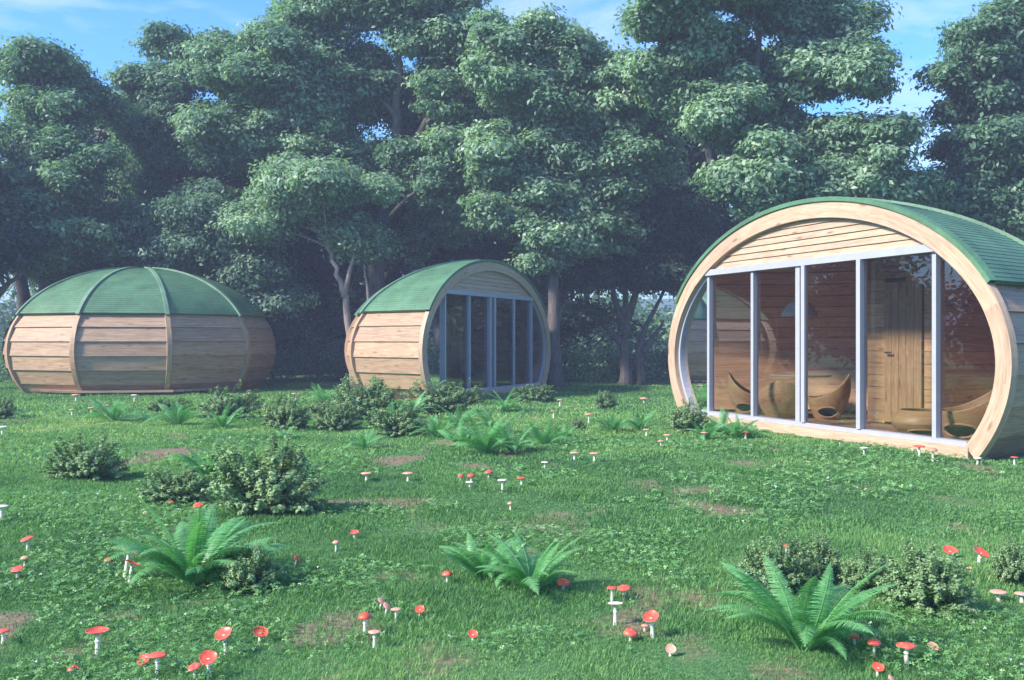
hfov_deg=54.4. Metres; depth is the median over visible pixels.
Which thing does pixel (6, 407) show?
shrub
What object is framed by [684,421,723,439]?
fern
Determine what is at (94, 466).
shrub
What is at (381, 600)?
mushroom
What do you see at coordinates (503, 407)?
fern
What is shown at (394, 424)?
shrub
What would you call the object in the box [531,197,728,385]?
splayed tree
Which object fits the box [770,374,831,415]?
round table
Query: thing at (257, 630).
mushroom
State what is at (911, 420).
bowl seat
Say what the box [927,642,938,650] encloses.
mushroom
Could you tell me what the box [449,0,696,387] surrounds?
broadleaf tree
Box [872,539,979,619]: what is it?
shrub
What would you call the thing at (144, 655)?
mushroom
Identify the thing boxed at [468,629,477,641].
mushroom
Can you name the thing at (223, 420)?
fern
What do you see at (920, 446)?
mushroom
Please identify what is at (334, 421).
shrub
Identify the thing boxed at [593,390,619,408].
shrub
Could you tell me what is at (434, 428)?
fern
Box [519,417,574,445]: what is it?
fern
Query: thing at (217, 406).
shrub
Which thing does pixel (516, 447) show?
fern
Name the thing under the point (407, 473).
mushroom
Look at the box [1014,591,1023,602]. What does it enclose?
mushroom
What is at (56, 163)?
broadleaf tree
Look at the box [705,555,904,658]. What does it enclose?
fern
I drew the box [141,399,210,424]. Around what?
fern
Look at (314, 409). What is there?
shrub
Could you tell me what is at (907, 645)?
mushroom
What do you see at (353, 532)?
mushroom
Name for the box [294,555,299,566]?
mushroom
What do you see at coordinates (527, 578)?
fern
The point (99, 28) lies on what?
sky
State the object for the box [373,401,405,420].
fern
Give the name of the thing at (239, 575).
shrub
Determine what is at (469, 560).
fern
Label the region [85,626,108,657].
mushroom
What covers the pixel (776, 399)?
egg chair
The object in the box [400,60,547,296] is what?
broadleaf tree
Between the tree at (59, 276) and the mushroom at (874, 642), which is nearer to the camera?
the mushroom at (874, 642)
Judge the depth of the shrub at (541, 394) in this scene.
20.20 m
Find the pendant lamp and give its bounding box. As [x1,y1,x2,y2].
[781,299,817,316]
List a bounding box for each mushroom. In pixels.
[0,426,7,434]
[0,505,8,520]
[0,628,9,644]
[10,565,23,577]
[20,536,33,549]
[21,556,28,565]
[67,665,80,678]
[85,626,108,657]
[122,547,137,577]
[125,560,139,582]
[137,653,149,670]
[147,651,166,674]
[187,662,200,678]
[193,502,203,512]
[199,650,216,677]
[215,627,231,654]
[253,626,267,642]
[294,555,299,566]
[332,540,339,551]
[350,530,358,538]
[358,612,371,635]
[361,472,371,480]
[368,630,380,646]
[378,598,384,609]
[383,602,390,614]
[391,607,400,622]
[402,472,412,481]
[415,605,423,615]
[442,571,452,583]
[467,473,474,480]
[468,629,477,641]
[485,470,492,478]
[498,479,506,491]
[557,578,569,590]
[607,586,617,601]
[608,602,622,625]
[617,584,629,598]
[623,628,638,641]
[643,610,658,637]
[666,644,675,655]
[849,633,859,646]
[867,638,881,656]
[872,662,884,676]
[896,642,916,666]
[913,445,924,456]
[927,448,937,460]
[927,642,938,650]
[943,545,957,554]
[973,546,988,561]
[990,589,1007,601]
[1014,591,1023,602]
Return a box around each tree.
[0,30,156,386]
[0,157,59,296]
[7,231,141,293]
[83,90,364,376]
[95,17,262,209]
[114,177,321,322]
[162,0,505,301]
[203,150,408,386]
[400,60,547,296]
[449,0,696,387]
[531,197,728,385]
[608,0,963,221]
[627,110,738,303]
[896,0,1023,240]
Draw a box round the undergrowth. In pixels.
[0,327,669,382]
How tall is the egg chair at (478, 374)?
0.720 m
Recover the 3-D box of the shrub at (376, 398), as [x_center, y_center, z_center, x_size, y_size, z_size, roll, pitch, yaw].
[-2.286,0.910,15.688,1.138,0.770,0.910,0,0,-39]
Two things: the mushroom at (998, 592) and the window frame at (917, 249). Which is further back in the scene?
the window frame at (917, 249)
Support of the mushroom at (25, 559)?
on the ground at (674, 656)
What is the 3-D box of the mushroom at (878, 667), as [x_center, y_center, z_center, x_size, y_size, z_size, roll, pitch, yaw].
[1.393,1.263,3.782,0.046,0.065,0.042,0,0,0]
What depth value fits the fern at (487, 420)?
13.15 m
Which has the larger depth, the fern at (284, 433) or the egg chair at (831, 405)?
the egg chair at (831, 405)
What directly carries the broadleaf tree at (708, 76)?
on the ground at (674, 656)
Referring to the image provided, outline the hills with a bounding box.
[0,299,676,347]
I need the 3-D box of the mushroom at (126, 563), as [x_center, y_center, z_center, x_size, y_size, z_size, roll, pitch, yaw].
[-2.090,1.224,5.443,0.096,0.194,0.101,0,0,7]
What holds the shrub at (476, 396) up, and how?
on the ground at (674, 656)
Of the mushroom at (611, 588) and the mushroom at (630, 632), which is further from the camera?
the mushroom at (611, 588)
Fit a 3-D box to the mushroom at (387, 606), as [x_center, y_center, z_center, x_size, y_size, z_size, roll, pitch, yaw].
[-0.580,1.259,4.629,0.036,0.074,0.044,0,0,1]
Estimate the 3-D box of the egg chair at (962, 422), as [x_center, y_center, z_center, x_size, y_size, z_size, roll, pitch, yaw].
[5.284,0.798,11.483,0.804,0.700,0.793,0,0,19]
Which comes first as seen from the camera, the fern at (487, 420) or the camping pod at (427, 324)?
the fern at (487, 420)
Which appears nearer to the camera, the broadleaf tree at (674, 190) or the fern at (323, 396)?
the fern at (323, 396)
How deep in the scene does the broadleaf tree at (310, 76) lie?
27.27 m
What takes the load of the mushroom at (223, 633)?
on the ground at (674, 656)
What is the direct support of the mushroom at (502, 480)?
on the ground at (674, 656)
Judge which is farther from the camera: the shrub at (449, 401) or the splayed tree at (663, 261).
the splayed tree at (663, 261)
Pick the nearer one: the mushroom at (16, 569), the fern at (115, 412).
the mushroom at (16, 569)
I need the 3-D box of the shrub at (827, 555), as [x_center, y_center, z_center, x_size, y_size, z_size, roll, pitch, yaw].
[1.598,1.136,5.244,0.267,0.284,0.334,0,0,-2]
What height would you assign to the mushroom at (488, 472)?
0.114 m
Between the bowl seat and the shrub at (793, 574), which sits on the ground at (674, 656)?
the shrub at (793, 574)
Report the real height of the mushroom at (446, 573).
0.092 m
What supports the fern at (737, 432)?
on the ground at (674, 656)
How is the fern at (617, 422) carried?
on the ground at (674, 656)
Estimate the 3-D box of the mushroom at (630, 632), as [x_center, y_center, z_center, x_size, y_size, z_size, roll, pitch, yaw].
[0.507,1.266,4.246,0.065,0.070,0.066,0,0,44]
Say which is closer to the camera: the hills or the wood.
the wood
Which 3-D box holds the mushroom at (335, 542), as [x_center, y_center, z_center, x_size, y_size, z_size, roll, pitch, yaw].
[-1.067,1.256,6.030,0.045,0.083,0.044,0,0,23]
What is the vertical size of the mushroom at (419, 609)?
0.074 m
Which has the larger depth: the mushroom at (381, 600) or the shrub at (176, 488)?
the shrub at (176, 488)
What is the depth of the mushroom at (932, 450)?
10.24 m
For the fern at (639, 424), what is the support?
on the ground at (674, 656)
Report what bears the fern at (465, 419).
on the ground at (674, 656)
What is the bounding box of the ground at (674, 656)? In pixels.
[0,348,1023,679]
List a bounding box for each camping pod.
[2,267,275,395]
[344,259,550,399]
[668,196,1023,459]
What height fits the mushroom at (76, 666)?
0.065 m
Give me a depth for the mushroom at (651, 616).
4.28 m
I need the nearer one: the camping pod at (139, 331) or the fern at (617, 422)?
the fern at (617, 422)
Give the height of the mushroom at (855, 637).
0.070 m
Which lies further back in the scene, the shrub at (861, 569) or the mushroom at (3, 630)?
the shrub at (861, 569)
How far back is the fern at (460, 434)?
11.69 m
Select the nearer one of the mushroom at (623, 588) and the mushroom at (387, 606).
the mushroom at (387, 606)
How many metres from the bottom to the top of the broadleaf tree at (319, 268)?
10.601 m
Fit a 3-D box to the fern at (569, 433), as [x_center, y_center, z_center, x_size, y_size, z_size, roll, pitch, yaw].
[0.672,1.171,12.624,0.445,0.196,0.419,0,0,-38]
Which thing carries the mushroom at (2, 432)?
on the ground at (674, 656)
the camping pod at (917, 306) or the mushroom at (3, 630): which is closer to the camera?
the mushroom at (3, 630)
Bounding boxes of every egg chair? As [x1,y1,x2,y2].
[460,358,486,387]
[728,372,761,414]
[758,381,794,417]
[808,374,850,419]
[942,389,992,440]
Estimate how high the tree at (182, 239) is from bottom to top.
5.954 m
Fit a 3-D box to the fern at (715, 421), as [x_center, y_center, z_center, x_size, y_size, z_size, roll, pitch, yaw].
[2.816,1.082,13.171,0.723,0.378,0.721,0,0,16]
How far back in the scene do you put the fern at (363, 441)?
11.54 m
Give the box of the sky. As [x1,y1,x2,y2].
[0,0,1000,304]
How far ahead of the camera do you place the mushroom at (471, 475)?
8.86 m
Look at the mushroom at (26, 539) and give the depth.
6.04 m
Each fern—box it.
[80,394,151,421]
[101,495,293,586]
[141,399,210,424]
[169,447,241,477]
[193,403,253,428]
[275,426,302,439]
[308,383,336,401]
[344,428,387,448]
[364,374,395,394]
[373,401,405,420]
[395,391,435,417]
[408,415,456,438]
[438,421,485,444]
[439,405,476,426]
[439,531,532,580]
[451,412,523,454]
[472,404,523,430]
[473,529,583,594]
[487,387,527,411]
[490,425,536,452]
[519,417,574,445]
[543,425,578,437]
[586,412,635,432]
[625,411,664,430]
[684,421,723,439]
[700,407,746,433]
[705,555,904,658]
[715,414,758,437]
[730,419,773,437]
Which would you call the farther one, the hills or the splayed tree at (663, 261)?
the hills
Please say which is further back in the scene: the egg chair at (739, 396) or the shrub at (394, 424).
the egg chair at (739, 396)
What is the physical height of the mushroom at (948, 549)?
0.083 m
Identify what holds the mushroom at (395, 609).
on the ground at (674, 656)
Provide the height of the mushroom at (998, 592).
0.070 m
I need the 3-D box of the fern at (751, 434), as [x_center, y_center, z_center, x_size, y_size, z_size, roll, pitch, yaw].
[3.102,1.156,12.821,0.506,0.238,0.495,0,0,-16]
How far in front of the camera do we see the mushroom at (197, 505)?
7.13 m
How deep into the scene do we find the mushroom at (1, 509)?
6.80 m
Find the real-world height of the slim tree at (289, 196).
6.432 m
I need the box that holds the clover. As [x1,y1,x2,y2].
[0,431,1023,679]
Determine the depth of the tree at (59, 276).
27.52 m
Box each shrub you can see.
[0,385,18,418]
[37,432,129,479]
[133,462,211,504]
[146,396,193,411]
[195,379,265,418]
[201,415,329,514]
[212,540,284,594]
[255,390,311,428]
[307,395,329,412]
[310,399,363,430]
[328,374,396,419]
[331,383,368,405]
[363,395,429,436]
[398,379,470,413]
[449,378,486,404]
[510,383,557,401]
[569,418,586,429]
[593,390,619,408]
[666,391,709,431]
[733,531,818,593]
[796,527,845,580]
[837,539,893,595]
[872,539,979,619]
[985,532,1023,584]
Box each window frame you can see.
[439,289,544,394]
[679,244,967,446]
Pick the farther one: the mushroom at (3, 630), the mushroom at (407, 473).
the mushroom at (407, 473)
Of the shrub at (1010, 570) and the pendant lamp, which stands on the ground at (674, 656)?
the shrub at (1010, 570)
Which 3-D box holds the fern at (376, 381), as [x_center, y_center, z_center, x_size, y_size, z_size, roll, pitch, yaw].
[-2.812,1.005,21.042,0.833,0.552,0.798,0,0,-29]
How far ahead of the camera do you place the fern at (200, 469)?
8.91 m
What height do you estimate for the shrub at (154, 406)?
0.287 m
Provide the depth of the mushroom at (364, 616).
4.30 m
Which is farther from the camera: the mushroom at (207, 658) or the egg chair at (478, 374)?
the egg chair at (478, 374)
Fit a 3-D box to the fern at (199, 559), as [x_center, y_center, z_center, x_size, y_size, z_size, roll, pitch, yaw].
[-1.700,1.069,5.292,0.877,0.492,1.006,0,0,40]
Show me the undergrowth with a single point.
(316, 362)
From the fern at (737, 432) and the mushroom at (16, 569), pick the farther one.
the fern at (737, 432)
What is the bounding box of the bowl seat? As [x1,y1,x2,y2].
[890,408,931,435]
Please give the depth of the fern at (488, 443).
10.84 m
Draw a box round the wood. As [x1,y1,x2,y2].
[0,161,1023,371]
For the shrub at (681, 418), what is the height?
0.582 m
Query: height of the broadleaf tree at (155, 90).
11.018 m
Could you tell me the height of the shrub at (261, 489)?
0.743 m
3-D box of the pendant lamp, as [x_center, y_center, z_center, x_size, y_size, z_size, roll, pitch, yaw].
[4.395,-0.766,15.222,0.550,0.812,0.550,0,0,-22]
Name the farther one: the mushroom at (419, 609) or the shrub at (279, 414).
the shrub at (279, 414)
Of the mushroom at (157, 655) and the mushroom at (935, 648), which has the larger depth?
the mushroom at (935, 648)
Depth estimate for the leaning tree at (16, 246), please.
24.73 m
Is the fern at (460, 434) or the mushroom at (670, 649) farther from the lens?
the fern at (460, 434)
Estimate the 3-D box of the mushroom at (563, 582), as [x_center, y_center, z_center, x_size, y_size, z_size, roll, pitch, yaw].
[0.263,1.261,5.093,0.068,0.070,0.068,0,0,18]
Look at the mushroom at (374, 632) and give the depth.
4.14 m
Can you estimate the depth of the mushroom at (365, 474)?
9.02 m
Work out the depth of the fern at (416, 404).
15.95 m
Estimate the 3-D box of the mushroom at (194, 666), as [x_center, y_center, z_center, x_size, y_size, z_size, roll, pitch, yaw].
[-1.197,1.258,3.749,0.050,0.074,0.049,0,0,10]
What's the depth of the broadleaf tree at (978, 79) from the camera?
23.73 m
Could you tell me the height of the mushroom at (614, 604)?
0.118 m
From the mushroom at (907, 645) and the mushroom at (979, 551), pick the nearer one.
the mushroom at (907, 645)
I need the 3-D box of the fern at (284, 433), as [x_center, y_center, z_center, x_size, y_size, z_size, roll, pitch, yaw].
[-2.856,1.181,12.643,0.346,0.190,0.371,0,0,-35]
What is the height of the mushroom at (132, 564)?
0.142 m
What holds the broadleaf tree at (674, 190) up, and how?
on the ground at (674, 656)
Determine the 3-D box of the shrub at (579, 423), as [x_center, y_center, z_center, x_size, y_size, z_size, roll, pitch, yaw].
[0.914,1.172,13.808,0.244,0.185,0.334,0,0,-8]
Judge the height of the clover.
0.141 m
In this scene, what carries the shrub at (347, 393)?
on the ground at (674, 656)
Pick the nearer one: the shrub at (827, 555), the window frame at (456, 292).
the shrub at (827, 555)

